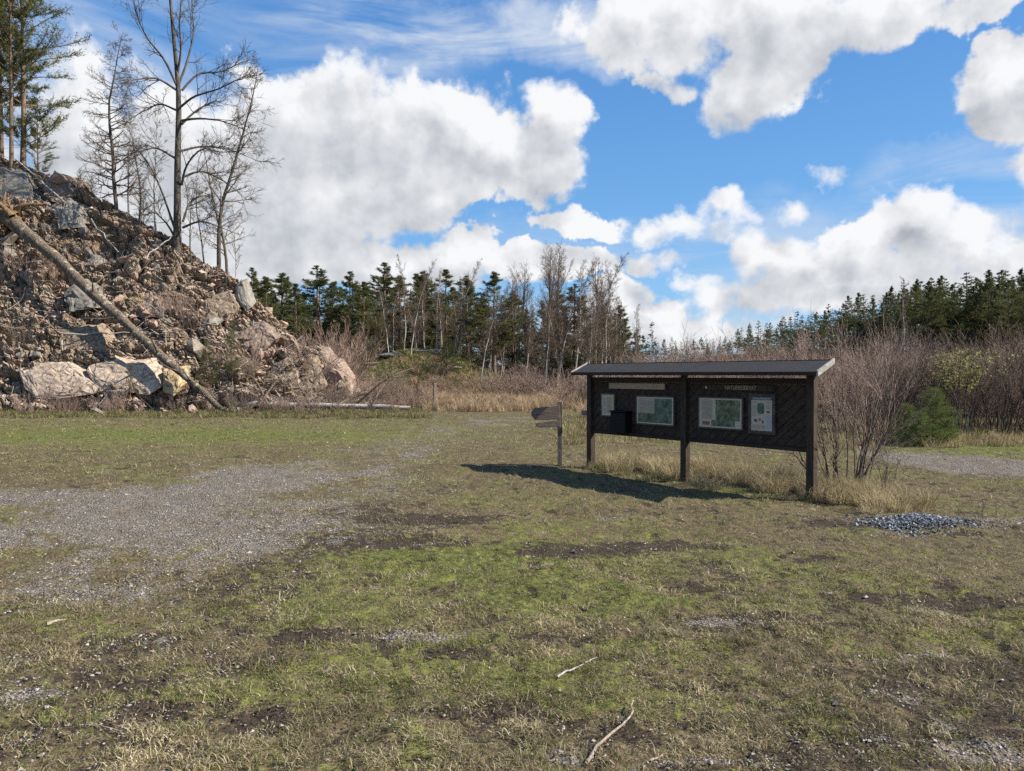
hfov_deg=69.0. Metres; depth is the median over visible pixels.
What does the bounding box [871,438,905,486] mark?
bare shrub
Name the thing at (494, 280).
pine tree
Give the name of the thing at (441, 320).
birch tree
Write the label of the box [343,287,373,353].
conifer
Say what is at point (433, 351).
boulder
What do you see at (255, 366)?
bare shrub
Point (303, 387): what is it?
fallen twigs
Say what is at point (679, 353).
bare shrub
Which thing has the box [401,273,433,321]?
conifer
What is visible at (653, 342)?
spruce tree
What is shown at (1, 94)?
pine tree
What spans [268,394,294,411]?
bare shrub
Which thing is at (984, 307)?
spruce tree
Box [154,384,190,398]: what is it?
rock outcrop
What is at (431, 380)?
bare shrub
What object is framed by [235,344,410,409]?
fallen birch
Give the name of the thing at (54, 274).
rock
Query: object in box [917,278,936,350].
spruce tree
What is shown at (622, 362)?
bare shrub
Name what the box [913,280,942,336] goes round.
pine tree
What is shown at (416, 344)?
bare sapling
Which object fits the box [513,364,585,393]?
bare shrub
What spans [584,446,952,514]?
dry grass
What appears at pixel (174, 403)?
bare shrub
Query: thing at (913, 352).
bare shrub
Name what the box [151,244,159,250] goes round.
rock
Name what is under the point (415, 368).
bare shrub
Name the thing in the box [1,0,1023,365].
sky
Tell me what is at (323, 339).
bare shrub
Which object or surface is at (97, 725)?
stick
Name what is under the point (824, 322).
pine tree
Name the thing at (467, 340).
bare sapling
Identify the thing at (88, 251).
rock
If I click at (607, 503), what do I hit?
short grass
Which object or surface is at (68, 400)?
bare shrub
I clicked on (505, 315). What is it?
bare sapling
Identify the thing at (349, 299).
pine tree
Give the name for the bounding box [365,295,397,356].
conifer
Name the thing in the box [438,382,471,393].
bare shrub
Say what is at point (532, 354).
bare sapling
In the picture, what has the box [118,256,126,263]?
boulder
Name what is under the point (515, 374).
bare shrub
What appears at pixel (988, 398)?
bare shrub
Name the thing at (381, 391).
bare shrub
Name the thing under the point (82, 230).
rock
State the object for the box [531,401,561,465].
signpost
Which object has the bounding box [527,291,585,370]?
conifer
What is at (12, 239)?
boulder
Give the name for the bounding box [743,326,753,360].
pine tree
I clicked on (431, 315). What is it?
conifer
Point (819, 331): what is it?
pine tree
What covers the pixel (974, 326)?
pine tree
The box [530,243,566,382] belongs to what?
bare tree
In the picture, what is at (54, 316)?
rubble
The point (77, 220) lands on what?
rock outcrop
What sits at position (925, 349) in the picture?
bare shrub
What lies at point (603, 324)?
bare sapling
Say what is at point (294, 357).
bare shrub
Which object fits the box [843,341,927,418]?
bare shrub
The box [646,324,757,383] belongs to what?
bare shrub
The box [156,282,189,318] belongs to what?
bare shrub
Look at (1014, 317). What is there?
pine tree
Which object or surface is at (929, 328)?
pine tree
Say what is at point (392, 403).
bare shrub
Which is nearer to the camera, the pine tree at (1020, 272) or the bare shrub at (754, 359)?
the bare shrub at (754, 359)
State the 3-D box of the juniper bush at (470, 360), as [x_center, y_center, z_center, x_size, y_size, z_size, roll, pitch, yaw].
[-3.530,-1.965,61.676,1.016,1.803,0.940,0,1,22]
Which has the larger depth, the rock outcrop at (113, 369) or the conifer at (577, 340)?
the conifer at (577, 340)
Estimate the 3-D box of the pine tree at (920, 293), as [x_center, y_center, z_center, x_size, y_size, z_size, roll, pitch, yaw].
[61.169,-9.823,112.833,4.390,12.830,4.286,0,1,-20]
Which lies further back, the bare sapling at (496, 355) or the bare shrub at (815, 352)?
the bare sapling at (496, 355)
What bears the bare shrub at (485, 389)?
on the ground at (978, 465)
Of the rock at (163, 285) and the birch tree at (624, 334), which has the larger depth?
the birch tree at (624, 334)
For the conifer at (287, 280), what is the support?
on the ground at (978, 465)
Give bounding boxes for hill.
[0,153,369,412]
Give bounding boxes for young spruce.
[74,168,86,187]
[87,174,98,195]
[135,189,150,224]
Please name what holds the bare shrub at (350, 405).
on the ground at (978, 465)
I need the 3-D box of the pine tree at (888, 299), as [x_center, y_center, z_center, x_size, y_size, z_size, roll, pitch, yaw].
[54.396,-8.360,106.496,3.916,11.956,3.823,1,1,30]
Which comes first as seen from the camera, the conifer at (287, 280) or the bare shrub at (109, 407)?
the bare shrub at (109, 407)
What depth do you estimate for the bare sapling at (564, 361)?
70.62 m
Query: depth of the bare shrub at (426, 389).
53.45 m
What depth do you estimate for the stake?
35.96 m
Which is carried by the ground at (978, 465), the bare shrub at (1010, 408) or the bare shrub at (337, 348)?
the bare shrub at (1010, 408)
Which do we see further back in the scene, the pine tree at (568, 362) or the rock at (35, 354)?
the pine tree at (568, 362)
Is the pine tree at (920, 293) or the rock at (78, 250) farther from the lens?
the pine tree at (920, 293)
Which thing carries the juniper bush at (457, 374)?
on the ground at (978, 465)
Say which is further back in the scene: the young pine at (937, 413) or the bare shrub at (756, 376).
the bare shrub at (756, 376)
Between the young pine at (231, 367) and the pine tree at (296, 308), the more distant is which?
the pine tree at (296, 308)
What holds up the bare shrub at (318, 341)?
on the ground at (978, 465)
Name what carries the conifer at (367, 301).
on the ground at (978, 465)
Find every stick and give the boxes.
[46,619,65,625]
[79,724,121,732]
[556,657,596,678]
[584,700,633,764]
[650,753,666,761]
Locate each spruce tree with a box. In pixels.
[433,335,457,373]
[643,322,658,362]
[667,338,674,359]
[737,328,744,353]
[741,325,754,354]
[749,321,766,360]
[762,323,771,349]
[770,327,781,356]
[775,318,789,349]
[781,317,794,351]
[786,330,796,353]
[787,311,803,359]
[816,304,839,357]
[826,310,845,357]
[844,300,856,351]
[848,295,873,357]
[849,294,878,352]
[866,295,880,352]
[868,295,897,351]
[893,284,914,350]
[900,284,927,353]
[907,281,935,350]
[909,295,937,353]
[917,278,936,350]
[926,279,961,352]
[942,282,969,351]
[944,272,993,355]
[956,277,983,344]
[969,279,992,349]
[981,272,1013,356]
[990,270,1016,355]
[1006,278,1022,357]
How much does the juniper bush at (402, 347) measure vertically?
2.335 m
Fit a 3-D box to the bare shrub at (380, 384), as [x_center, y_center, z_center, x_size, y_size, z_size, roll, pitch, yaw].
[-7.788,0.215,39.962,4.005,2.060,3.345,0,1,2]
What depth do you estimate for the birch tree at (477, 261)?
68.09 m
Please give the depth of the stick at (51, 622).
4.93 m
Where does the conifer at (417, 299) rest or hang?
on the ground at (978, 465)
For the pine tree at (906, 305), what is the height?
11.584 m
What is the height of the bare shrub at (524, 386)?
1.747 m
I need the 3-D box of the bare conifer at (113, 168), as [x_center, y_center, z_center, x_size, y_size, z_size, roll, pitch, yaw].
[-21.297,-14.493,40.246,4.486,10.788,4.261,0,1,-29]
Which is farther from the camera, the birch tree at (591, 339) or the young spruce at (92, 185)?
the birch tree at (591, 339)
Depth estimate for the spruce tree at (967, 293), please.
136.87 m
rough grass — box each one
[547,409,861,445]
[564,457,853,505]
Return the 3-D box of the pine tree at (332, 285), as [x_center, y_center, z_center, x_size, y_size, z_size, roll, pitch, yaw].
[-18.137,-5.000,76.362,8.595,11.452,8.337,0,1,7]
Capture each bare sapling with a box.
[358,296,373,357]
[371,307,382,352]
[381,284,408,351]
[395,303,406,349]
[406,302,424,348]
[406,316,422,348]
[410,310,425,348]
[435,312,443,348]
[448,291,472,351]
[458,303,479,362]
[464,332,475,359]
[469,304,486,361]
[475,290,503,369]
[475,330,489,367]
[483,296,509,375]
[483,304,491,370]
[487,328,500,368]
[499,282,515,376]
[503,340,515,373]
[509,315,525,365]
[523,309,539,365]
[525,306,540,360]
[528,334,534,371]
[529,347,539,376]
[531,323,553,385]
[531,330,539,371]
[532,326,543,371]
[542,293,568,377]
[554,315,567,368]
[560,339,570,376]
[580,299,598,361]
[594,281,618,362]
[605,301,631,362]
[610,298,625,376]
[614,300,626,361]
[627,303,642,376]
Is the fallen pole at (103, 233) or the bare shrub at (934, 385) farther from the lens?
the fallen pole at (103, 233)
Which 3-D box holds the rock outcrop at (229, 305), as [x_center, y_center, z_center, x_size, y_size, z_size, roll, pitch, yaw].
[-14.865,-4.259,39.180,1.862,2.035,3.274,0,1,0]
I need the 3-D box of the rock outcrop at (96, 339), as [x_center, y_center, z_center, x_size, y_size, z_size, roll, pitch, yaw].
[-20.119,-2.358,35.798,2.442,1.768,3.142,0,1,0]
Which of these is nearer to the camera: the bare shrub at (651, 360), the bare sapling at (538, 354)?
the bare shrub at (651, 360)
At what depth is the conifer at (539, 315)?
86.59 m
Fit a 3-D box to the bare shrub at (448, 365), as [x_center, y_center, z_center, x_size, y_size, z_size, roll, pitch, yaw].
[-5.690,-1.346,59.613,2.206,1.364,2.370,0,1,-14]
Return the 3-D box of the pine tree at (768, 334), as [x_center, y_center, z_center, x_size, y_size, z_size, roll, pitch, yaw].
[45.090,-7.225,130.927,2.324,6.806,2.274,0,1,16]
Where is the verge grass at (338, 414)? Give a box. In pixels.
[0,406,435,418]
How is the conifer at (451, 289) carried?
on the ground at (978, 465)
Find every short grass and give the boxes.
[0,407,1023,590]
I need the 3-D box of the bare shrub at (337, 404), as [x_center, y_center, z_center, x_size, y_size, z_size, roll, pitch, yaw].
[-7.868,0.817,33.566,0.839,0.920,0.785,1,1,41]
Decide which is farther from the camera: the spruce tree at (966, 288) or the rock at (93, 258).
the spruce tree at (966, 288)
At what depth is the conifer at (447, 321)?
88.12 m
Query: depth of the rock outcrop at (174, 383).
33.55 m
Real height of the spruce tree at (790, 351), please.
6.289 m
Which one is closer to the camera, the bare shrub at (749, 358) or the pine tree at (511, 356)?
the bare shrub at (749, 358)
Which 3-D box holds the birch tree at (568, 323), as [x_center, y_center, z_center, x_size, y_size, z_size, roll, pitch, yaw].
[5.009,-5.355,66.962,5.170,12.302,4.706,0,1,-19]
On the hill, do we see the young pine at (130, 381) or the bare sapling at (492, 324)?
the young pine at (130, 381)
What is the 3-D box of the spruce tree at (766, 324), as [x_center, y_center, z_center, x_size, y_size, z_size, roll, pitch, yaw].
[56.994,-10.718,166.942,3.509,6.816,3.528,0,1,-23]
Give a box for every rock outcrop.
[0,167,40,202]
[18,361,98,398]
[43,174,90,202]
[53,198,88,229]
[59,323,116,353]
[63,278,102,311]
[86,356,135,395]
[124,358,165,394]
[127,289,171,316]
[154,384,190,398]
[163,365,191,395]
[204,292,241,320]
[233,321,280,350]
[236,278,255,310]
[294,354,327,392]
[318,346,341,393]
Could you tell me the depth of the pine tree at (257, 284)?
73.87 m
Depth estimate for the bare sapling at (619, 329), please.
75.78 m
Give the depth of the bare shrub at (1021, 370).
20.44 m
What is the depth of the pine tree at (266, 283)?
69.66 m
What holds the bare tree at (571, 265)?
on the ground at (978, 465)
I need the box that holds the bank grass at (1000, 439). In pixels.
[824,413,1023,449]
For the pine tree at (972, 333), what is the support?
on the ground at (978, 465)
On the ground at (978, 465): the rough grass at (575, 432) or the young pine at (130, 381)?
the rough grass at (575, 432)
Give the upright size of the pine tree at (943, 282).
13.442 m
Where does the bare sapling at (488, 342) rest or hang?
on the ground at (978, 465)
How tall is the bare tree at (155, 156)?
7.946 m
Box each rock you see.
[0,247,17,257]
[0,340,6,348]
[15,352,24,357]
[29,351,40,357]
[32,335,39,342]
[45,234,51,241]
[49,267,58,280]
[71,287,97,298]
[74,247,81,254]
[78,227,87,234]
[84,247,92,258]
[85,254,106,267]
[97,345,105,354]
[112,294,124,303]
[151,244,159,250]
[153,263,159,269]
[153,320,157,328]
[159,283,168,291]
[163,318,173,324]
[186,338,205,358]
[255,348,263,361]
[323,366,344,380]
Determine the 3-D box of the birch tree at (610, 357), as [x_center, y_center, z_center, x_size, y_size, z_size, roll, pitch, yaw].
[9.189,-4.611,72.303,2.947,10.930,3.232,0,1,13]
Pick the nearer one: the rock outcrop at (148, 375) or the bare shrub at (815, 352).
the rock outcrop at (148, 375)
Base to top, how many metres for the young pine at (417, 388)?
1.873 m
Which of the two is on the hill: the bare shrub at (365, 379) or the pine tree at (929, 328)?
the bare shrub at (365, 379)
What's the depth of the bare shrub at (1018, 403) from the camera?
22.17 m
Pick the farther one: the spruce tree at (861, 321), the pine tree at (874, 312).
the spruce tree at (861, 321)
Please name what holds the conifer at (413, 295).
on the ground at (978, 465)
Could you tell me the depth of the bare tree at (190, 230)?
39.19 m
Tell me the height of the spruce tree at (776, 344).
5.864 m
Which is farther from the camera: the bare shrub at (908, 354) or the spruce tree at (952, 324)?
the spruce tree at (952, 324)
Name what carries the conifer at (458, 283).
on the ground at (978, 465)
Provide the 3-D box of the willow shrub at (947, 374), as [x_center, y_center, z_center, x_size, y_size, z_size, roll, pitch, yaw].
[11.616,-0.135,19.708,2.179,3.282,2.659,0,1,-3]
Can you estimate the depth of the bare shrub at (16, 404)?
31.27 m
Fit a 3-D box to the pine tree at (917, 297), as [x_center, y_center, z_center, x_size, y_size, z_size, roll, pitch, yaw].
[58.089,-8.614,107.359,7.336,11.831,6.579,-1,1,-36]
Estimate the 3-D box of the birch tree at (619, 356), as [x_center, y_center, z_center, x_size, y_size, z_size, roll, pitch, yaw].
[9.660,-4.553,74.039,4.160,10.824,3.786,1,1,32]
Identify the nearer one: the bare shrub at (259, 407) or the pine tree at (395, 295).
the bare shrub at (259, 407)
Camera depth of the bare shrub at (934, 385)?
20.29 m
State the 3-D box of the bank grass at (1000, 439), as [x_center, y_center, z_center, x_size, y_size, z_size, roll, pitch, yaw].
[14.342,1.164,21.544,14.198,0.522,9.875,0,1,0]
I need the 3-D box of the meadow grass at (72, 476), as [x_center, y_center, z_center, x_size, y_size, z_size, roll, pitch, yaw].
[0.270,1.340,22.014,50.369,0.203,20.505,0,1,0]
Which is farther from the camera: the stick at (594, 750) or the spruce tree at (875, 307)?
the spruce tree at (875, 307)
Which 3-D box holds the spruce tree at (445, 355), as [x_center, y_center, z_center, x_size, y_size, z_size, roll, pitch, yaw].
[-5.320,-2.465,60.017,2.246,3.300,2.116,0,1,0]
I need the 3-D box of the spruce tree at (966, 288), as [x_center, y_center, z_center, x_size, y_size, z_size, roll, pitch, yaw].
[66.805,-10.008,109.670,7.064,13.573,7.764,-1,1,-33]
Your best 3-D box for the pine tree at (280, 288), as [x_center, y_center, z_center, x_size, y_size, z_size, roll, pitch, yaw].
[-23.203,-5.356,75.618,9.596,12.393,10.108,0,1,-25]
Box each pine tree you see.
[0,0,46,115]
[0,0,49,168]
[0,0,91,165]
[0,1,51,157]
[16,105,61,175]
[241,267,273,300]
[251,276,303,342]
[259,272,327,336]
[273,283,325,341]
[276,264,352,348]
[298,281,356,345]
[319,271,385,355]
[334,281,390,362]
[348,262,430,359]
[368,275,430,351]
[390,271,464,350]
[409,269,477,358]
[443,275,498,366]
[453,271,527,373]
[481,291,536,378]
[521,300,576,384]
[538,283,610,384]
[580,308,630,362]
[599,305,644,362]
[696,337,704,355]
[732,329,743,358]
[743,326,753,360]
[764,325,774,351]
[772,320,787,350]
[779,325,793,348]
[789,320,808,346]
[795,314,834,358]
[807,312,825,355]
[818,310,832,351]
[819,310,837,357]
[833,296,860,356]
[833,313,854,363]
[836,304,856,335]
[845,292,873,361]
[856,299,889,356]
[865,305,883,352]
[868,303,892,349]
[874,292,895,354]
[879,286,902,350]
[885,290,921,347]
[888,293,909,352]
[893,288,919,353]
[897,285,936,349]
[900,279,928,321]
[905,284,926,335]
[911,285,954,355]
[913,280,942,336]
[914,289,941,347]
[915,278,964,353]
[926,275,958,346]
[940,285,972,357]
[943,288,980,350]
[955,269,1011,357]
[956,277,992,358]
[958,287,984,341]
[959,289,1007,356]
[978,279,1022,352]
[981,269,1020,347]
[981,283,1014,346]
[995,282,1023,347]
[1001,277,1023,349]
[1005,269,1023,351]
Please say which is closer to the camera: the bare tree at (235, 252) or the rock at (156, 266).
the rock at (156, 266)
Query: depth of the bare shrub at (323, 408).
33.82 m
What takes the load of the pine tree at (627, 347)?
on the ground at (978, 465)
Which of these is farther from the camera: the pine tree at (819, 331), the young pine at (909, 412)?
the pine tree at (819, 331)
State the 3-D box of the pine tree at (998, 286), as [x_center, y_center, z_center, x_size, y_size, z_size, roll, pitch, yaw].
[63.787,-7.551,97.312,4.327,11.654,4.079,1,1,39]
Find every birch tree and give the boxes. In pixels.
[377,286,393,351]
[394,254,412,350]
[403,261,435,355]
[409,270,430,348]
[421,268,445,348]
[430,283,449,353]
[442,258,481,353]
[455,278,473,356]
[473,287,508,381]
[519,286,538,375]
[536,289,566,381]
[540,299,570,385]
[544,258,599,386]
[565,252,629,385]
[567,259,594,383]
[578,293,604,385]
[582,271,618,362]
[582,293,618,376]
[586,269,617,375]
[592,283,618,362]
[596,296,627,375]
[617,296,630,362]
[899,277,911,349]
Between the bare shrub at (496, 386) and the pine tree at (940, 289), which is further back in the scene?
the pine tree at (940, 289)
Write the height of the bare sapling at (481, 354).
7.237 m
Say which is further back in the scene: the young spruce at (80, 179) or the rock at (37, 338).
the young spruce at (80, 179)
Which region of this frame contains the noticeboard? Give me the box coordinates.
[570,358,834,501]
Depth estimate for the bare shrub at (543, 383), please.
57.28 m
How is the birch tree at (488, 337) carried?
on the ground at (978, 465)
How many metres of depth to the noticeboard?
11.36 m
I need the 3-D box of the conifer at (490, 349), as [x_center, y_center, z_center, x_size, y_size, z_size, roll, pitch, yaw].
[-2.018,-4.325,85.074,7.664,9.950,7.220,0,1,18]
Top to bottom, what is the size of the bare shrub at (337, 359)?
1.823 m
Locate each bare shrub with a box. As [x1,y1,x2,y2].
[0,243,50,283]
[1,321,35,345]
[6,392,41,414]
[34,379,83,409]
[39,257,66,282]
[46,397,86,411]
[88,393,109,411]
[102,389,130,410]
[102,399,117,411]
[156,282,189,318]
[160,393,189,411]
[175,296,209,329]
[193,384,218,410]
[208,349,230,365]
[219,383,265,412]
[226,346,262,383]
[258,398,267,410]
[260,395,280,410]
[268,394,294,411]
[283,333,317,372]
[284,385,326,414]
[291,327,347,349]
[294,311,391,360]
[295,333,384,378]
[298,328,348,352]
[302,350,342,382]
[310,324,374,363]
[311,401,328,410]
[322,337,357,360]
[323,343,373,381]
[323,376,359,403]
[329,395,346,410]
[331,344,358,366]
[333,346,359,372]
[337,387,364,403]
[339,343,364,381]
[347,400,355,409]
[354,370,373,389]
[355,370,393,392]
[356,376,399,400]
[356,381,383,401]
[360,382,393,400]
[362,378,423,404]
[364,401,378,410]
[368,381,400,403]
[379,391,404,411]
[381,382,419,404]
[386,385,437,407]
[387,377,418,395]
[391,384,426,402]
[410,364,422,373]
[418,384,438,393]
[419,381,451,390]
[425,375,437,383]
[428,374,456,387]
[429,361,452,375]
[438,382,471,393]
[460,366,532,394]
[475,375,505,394]
[477,381,493,393]
[491,369,524,390]
[497,363,556,386]
[499,364,552,387]
[500,362,548,382]
[501,374,549,394]
[505,363,552,384]
[511,371,544,390]
[511,377,542,393]
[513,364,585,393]
[515,375,552,390]
[539,363,586,405]
[550,367,585,390]
[575,361,605,401]
[578,336,694,382]
[581,355,643,376]
[618,351,678,376]
[632,339,683,382]
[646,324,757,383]
[648,335,729,377]
[665,341,711,377]
[672,329,758,377]
[678,340,769,377]
[683,337,764,377]
[684,296,940,485]
[726,336,780,383]
[731,331,814,377]
[734,342,814,377]
[735,359,775,383]
[758,343,835,387]
[761,303,915,421]
[763,331,865,404]
[763,340,819,377]
[784,349,857,420]
[798,345,898,435]
[812,467,840,503]
[815,324,922,417]
[818,334,907,416]
[818,371,843,415]
[822,341,865,405]
[830,335,926,429]
[831,334,880,382]
[832,320,956,429]
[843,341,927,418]
[853,322,982,426]
[858,338,968,429]
[861,329,990,415]
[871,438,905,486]
[877,323,963,412]
[878,340,939,383]
[898,325,1015,432]
[926,351,1016,432]
[930,316,1023,416]
[930,365,983,415]
[931,349,1008,418]
[942,346,1023,430]
[955,321,1021,413]
[955,497,1002,527]
[965,313,1023,435]
[971,331,1023,420]
[979,341,1023,425]
[981,372,1023,424]
[983,314,1023,431]
[1009,370,1023,424]
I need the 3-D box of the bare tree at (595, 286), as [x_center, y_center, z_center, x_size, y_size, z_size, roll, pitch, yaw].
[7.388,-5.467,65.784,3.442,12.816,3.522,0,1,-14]
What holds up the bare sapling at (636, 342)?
on the ground at (978, 465)
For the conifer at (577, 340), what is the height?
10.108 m
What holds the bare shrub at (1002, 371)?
on the ground at (978, 465)
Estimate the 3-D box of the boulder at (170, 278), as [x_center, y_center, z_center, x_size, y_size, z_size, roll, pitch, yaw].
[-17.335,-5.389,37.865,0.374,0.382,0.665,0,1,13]
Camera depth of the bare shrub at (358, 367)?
58.41 m
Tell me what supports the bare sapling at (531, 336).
on the ground at (978, 465)
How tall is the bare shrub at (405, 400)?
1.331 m
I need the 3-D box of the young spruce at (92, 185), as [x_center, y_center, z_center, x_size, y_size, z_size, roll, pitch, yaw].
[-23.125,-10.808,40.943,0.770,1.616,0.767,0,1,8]
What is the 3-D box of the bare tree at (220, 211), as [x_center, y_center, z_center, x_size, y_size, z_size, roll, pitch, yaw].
[-15.129,-11.749,40.193,4.802,12.238,4.254,0,1,-23]
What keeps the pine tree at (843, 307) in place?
on the ground at (978, 465)
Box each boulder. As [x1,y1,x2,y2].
[0,232,18,246]
[20,265,47,282]
[48,170,69,184]
[91,407,102,413]
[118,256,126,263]
[144,321,153,326]
[167,275,174,282]
[187,404,197,411]
[202,317,222,326]
[266,307,272,313]
[271,356,300,389]
[279,320,288,327]
[333,358,356,397]
[376,352,399,356]
[413,349,439,353]
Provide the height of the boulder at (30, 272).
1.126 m
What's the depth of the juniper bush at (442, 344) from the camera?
62.47 m
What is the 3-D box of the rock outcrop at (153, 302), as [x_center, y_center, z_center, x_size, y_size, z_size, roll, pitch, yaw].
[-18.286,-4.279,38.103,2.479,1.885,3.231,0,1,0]
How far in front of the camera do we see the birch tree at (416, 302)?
62.07 m
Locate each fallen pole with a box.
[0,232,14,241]
[15,158,86,220]
[60,332,145,334]
[91,218,118,251]
[147,236,171,255]
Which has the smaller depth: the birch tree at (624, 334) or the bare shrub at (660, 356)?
the bare shrub at (660, 356)
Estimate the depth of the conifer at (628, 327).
93.25 m
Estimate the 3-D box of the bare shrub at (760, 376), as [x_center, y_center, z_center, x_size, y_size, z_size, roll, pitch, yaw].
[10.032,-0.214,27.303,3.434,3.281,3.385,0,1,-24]
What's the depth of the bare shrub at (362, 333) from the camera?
62.73 m
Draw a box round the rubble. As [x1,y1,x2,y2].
[0,158,366,411]
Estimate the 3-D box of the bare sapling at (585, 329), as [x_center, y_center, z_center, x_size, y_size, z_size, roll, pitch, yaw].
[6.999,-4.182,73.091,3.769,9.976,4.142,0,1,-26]
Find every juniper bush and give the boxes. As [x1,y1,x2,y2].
[366,338,378,358]
[375,359,385,384]
[395,331,407,352]
[422,350,436,377]
[437,333,446,353]
[443,337,452,360]
[451,341,463,356]
[451,367,464,387]
[465,352,472,368]
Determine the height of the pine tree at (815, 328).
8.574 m
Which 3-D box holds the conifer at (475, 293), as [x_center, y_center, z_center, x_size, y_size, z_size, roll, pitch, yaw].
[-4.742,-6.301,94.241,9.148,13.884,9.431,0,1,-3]
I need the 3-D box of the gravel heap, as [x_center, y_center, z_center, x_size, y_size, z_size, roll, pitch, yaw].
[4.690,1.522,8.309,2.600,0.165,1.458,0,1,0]
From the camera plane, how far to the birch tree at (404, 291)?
64.27 m
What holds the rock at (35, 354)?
on the hill
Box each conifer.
[73,20,159,209]
[276,276,312,340]
[297,292,311,338]
[298,277,336,340]
[322,297,354,353]
[323,287,356,353]
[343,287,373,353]
[351,284,390,347]
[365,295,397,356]
[368,291,420,351]
[370,275,391,339]
[386,289,416,350]
[391,274,434,350]
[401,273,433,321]
[406,278,474,357]
[418,301,469,354]
[443,278,487,366]
[448,287,476,354]
[449,282,490,359]
[472,304,528,372]
[488,306,524,369]
[497,294,533,364]
[504,297,540,367]
[516,309,545,365]
[521,300,555,368]
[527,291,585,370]
[531,318,569,371]
[563,306,599,364]
[618,322,645,357]
[626,334,649,362]
[638,335,651,359]
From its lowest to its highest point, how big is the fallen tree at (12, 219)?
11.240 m
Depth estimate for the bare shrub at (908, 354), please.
21.88 m
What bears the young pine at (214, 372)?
on the hill
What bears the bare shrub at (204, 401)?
on the ground at (978, 465)
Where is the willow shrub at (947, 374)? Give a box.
[914,320,1023,436]
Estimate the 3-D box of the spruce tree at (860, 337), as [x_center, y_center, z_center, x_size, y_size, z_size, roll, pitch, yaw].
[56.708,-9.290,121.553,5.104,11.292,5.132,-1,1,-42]
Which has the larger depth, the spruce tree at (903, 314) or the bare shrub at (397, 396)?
the spruce tree at (903, 314)
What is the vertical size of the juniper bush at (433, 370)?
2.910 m
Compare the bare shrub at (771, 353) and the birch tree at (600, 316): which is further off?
the birch tree at (600, 316)
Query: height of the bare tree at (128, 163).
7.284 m
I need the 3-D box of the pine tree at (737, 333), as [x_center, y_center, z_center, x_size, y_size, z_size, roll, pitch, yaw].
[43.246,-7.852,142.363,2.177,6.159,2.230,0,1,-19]
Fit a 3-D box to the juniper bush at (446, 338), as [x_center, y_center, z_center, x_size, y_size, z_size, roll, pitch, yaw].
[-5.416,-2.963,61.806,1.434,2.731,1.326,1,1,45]
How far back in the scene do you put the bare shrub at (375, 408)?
33.99 m
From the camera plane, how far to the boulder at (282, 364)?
36.53 m
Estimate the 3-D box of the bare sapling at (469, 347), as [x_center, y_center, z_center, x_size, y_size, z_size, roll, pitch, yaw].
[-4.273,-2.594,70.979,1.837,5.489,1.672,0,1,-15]
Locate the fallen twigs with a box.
[0,162,389,411]
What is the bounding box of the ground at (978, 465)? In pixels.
[0,349,1023,770]
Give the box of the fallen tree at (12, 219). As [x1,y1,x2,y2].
[0,192,224,410]
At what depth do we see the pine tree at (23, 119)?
42.36 m
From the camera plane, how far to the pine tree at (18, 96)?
44.69 m
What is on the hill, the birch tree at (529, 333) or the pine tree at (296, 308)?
the pine tree at (296, 308)
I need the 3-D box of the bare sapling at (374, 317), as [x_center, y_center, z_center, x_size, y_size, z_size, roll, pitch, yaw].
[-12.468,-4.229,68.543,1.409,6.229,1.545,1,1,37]
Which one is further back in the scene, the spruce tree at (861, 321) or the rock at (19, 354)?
the spruce tree at (861, 321)
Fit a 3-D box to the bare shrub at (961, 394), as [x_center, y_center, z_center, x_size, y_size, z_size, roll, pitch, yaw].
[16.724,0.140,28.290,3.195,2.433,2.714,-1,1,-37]
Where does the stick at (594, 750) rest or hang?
on the ground at (978, 465)
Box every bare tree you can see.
[80,0,285,254]
[114,119,161,220]
[115,97,143,213]
[138,95,170,230]
[179,177,199,262]
[183,174,208,261]
[185,56,275,267]
[190,131,255,273]
[227,206,243,278]
[495,262,528,373]
[507,260,543,375]
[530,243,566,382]
[537,252,574,382]
[540,241,580,379]
[581,255,610,361]
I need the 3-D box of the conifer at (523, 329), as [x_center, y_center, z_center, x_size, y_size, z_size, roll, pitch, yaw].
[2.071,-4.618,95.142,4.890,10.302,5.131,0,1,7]
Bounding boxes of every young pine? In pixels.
[118,364,136,397]
[191,339,221,390]
[214,320,247,385]
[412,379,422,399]
[877,402,923,439]
[899,386,973,442]
[899,411,945,445]
[928,417,968,443]
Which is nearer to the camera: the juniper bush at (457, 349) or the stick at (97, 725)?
the stick at (97, 725)
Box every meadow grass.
[0,413,1022,482]
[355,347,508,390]
[389,351,586,412]
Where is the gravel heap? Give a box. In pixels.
[802,512,1023,539]
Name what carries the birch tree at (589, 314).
on the ground at (978, 465)
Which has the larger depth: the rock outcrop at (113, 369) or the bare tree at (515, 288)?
the bare tree at (515, 288)
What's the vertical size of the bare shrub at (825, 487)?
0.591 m
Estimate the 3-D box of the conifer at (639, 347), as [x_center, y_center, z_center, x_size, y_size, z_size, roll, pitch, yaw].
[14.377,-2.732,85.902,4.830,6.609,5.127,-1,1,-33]
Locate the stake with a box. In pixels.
[433,383,435,405]
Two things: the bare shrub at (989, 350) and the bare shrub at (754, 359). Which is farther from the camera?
the bare shrub at (754, 359)

